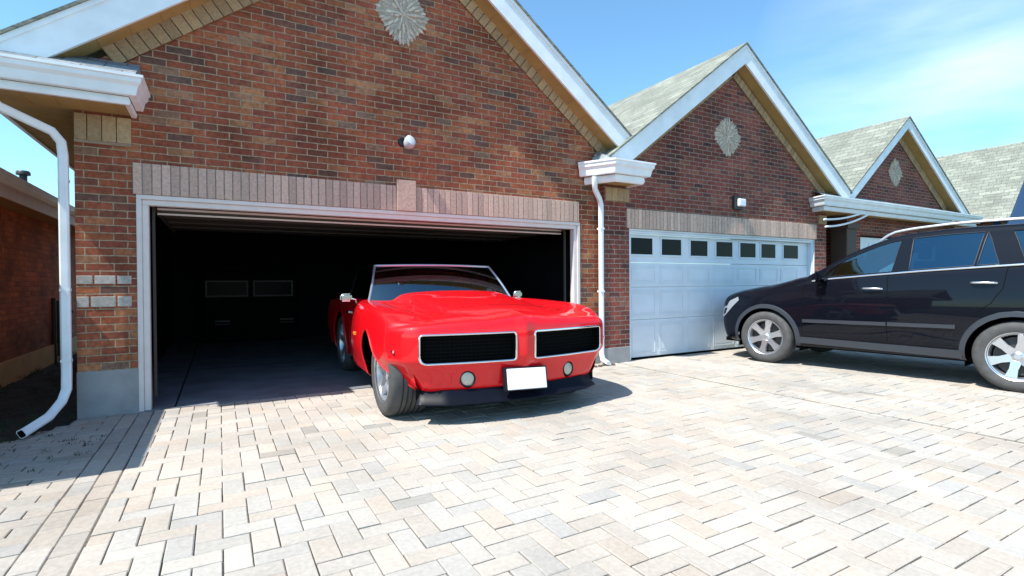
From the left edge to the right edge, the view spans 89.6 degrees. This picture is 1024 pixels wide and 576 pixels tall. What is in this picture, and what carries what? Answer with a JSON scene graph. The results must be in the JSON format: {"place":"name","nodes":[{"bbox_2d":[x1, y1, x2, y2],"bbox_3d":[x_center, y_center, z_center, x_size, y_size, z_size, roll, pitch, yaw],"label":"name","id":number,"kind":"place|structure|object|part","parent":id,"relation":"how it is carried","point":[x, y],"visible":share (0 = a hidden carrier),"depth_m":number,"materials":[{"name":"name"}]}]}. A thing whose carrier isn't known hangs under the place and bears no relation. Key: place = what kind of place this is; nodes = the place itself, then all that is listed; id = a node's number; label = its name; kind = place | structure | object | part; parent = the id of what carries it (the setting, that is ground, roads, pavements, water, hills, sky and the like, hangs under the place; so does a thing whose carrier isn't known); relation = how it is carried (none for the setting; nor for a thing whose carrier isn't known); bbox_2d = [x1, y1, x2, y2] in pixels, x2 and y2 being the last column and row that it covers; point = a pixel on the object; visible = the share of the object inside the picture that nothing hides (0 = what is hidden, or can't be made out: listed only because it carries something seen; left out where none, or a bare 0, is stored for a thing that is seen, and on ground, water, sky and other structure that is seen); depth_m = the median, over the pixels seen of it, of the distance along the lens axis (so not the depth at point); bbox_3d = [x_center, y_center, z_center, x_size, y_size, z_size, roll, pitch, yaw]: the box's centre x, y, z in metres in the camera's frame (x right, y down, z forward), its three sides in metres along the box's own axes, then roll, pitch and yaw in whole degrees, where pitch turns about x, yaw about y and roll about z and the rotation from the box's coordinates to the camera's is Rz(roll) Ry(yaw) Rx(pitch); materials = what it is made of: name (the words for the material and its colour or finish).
{"place":"outdoors","nodes":[
{"label":"outdoors","id":0,"kind":"place"},
{"bbox_2d":[0,353,76,442],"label":"side yard","id":1,"kind":"structure","parent":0,"point":[17,393],"depth_m":5.78,"materials":[{"name":"soil"}]},
{"bbox_2d":[0,351,106,472],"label":"weeds","id":2,"kind":"object","parent":1,"relation":"on","point":[29,419],"visible":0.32,"depth_m":5.10,"materials":[{"name":"green plant"}]},
{"bbox_2d":[2,420,103,537],"bbox_3d":[-3.107,1.273,1.142,2.510,0.001,7.435,-1,1,-29],"label":"path bedding","id":3,"kind":"object","parent":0,"point":[43,469],"visible":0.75,"depth_m":3.54,"materials":[{"name":"grey sand"}]},
{"bbox_2d":[0,411,153,575],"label":"path","id":4,"kind":"structure","parent":0,"point":[29,489],"depth_m":3.23,"materials":[{"name":"beige stone"}]},
{"bbox_2d":[0,0,1023,263],"label":"sky","id":5,"kind":"structure","parent":0,"point":[954,67],"materials":[{"name":"blue"}]},
{"bbox_2d":[4,363,1023,575],"bbox_3d":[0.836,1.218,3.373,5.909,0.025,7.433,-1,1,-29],"label":"driveway","id":6,"kind":"structure","parent":0,"point":[679,475],"depth_m":3.10,"materials":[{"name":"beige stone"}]},
{"bbox_2d":[327,264,604,415],"bbox_3d":[-1.089,0.434,6.995,2.518,1.508,5.176,-1,1,-28],"label":"muscle car","id":7,"kind":"object","parent":6,"relation":"on","point":[420,337],"visible":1,"depth_m":4.92,"materials":[{"name":"red paint"}]},
{"bbox_3d":[-1.940,-0.060,6.758,0.145,0.430,1.350,-1,1,-27],"label":"side window","id":8,"kind":"part","parent":7,"relation":"part of","materials":[{"name":"black glass"}]},
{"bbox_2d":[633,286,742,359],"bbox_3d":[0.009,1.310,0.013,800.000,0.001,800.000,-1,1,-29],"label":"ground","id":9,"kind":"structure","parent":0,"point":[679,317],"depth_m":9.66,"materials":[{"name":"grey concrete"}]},
{"bbox_2d":[0,167,76,386],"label":"neighbour house","id":10,"kind":"structure","parent":9,"relation":"on","point":[29,294],"depth_m":7.46,"materials":[{"name":"brick"}]},
{"bbox_2d":[0,0,631,438],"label":"brick house","id":11,"kind":"structure","parent":9,"relation":"on","point":[326,150],"depth_m":6.12,"materials":[{"name":"brick"}]},
{"bbox_2d":[203,273,296,342],"bbox_3d":[-5.723,0.400,11.343,1.800,1.450,0.524,-1,1,-29],"label":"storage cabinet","id":12,"kind":"object","parent":11,"relation":"in","point":[247,306],"visible":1,"depth_m":11.14,"materials":[{"name":"black"}]},
{"bbox_3d":[-6.025,0.016,10.913,0.800,0.350,0.029,-1,1,-29],"label":"cabinet door","id":13,"kind":"part","parent":12,"relation":"part of","materials":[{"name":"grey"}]},
{"bbox_3d":[-5.250,0.007,11.351,0.800,0.350,0.029,-1,1,-29],"label":"cabinet door","id":14,"kind":"part","parent":12,"relation":"part of","materials":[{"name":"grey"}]},
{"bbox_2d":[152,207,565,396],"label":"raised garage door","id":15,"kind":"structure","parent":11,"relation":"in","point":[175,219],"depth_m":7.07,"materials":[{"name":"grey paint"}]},
{"bbox_2d":[936,142,1023,226],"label":"brick house","id":16,"kind":"structure","parent":9,"relation":"on","point":[987,183],"depth_m":16.24,"materials":[{"name":"grey"}]},
{"bbox_2d":[620,348,1023,442],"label":"driveway","id":17,"kind":"structure","parent":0,"point":[957,395],"depth_m":6.30,"materials":[{"name":"beige stone"}]},
{"bbox_2d":[578,42,852,364],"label":"brick house","id":18,"kind":"structure","parent":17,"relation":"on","point":[726,148],"depth_m":9.02,"materials":[{"name":"brick"}]},
{"bbox_2d":[630,234,806,359],"bbox_3d":[3.963,0.115,9.467,4.900,2.020,0.056,-1,1,-29],"label":"garage door","id":19,"kind":"structure","parent":18,"relation":"in","point":[719,273],"depth_m":8.99,"materials":[{"name":"white metal"}]},
{"bbox_2d":[735,116,983,285],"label":"brick house","id":20,"kind":"structure","parent":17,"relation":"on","point":[893,175],"depth_m":12.10,"materials":[{"name":"brown"}]},
{"bbox_2d":[860,237,893,271],"bbox_3d":[9.435,-0.068,12.617,3.850,2.220,0.052,-1,1,-29],"label":"garage door","id":21,"kind":"structure","parent":20,"relation":"in","point":[864,241],"depth_m":11.98,"materials":[{"name":"white metal"}]},
{"bbox_2d":[723,217,1023,392],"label":"suv","id":22,"kind":"object","parent":17,"relation":"on","point":[956,294],"visible":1,"depth_m":6.48,"materials":[{"name":"black paint"}]},
{"bbox_3d":[5.278,-0.439,6.279,0.130,0.434,0.700,-1,1,-37],"label":"rear door window","id":23,"kind":"part","parent":22,"relation":"part of","materials":[{"name":"blue glass"}]},
{"bbox_3d":[5.518,-0.459,5.964,0.129,0.391,0.190,-1,1,-37],"label":"quarter window","id":24,"kind":"part","parent":22,"relation":"part of","materials":[{"name":"blue glass"}]},
{"bbox_3d":[5.890,-0.467,5.494,0.133,0.366,0.806,-1,1,-39],"label":"cargo window","id":25,"kind":"part","parent":22,"relation":"part of","materials":[{"name":"blue glass"}]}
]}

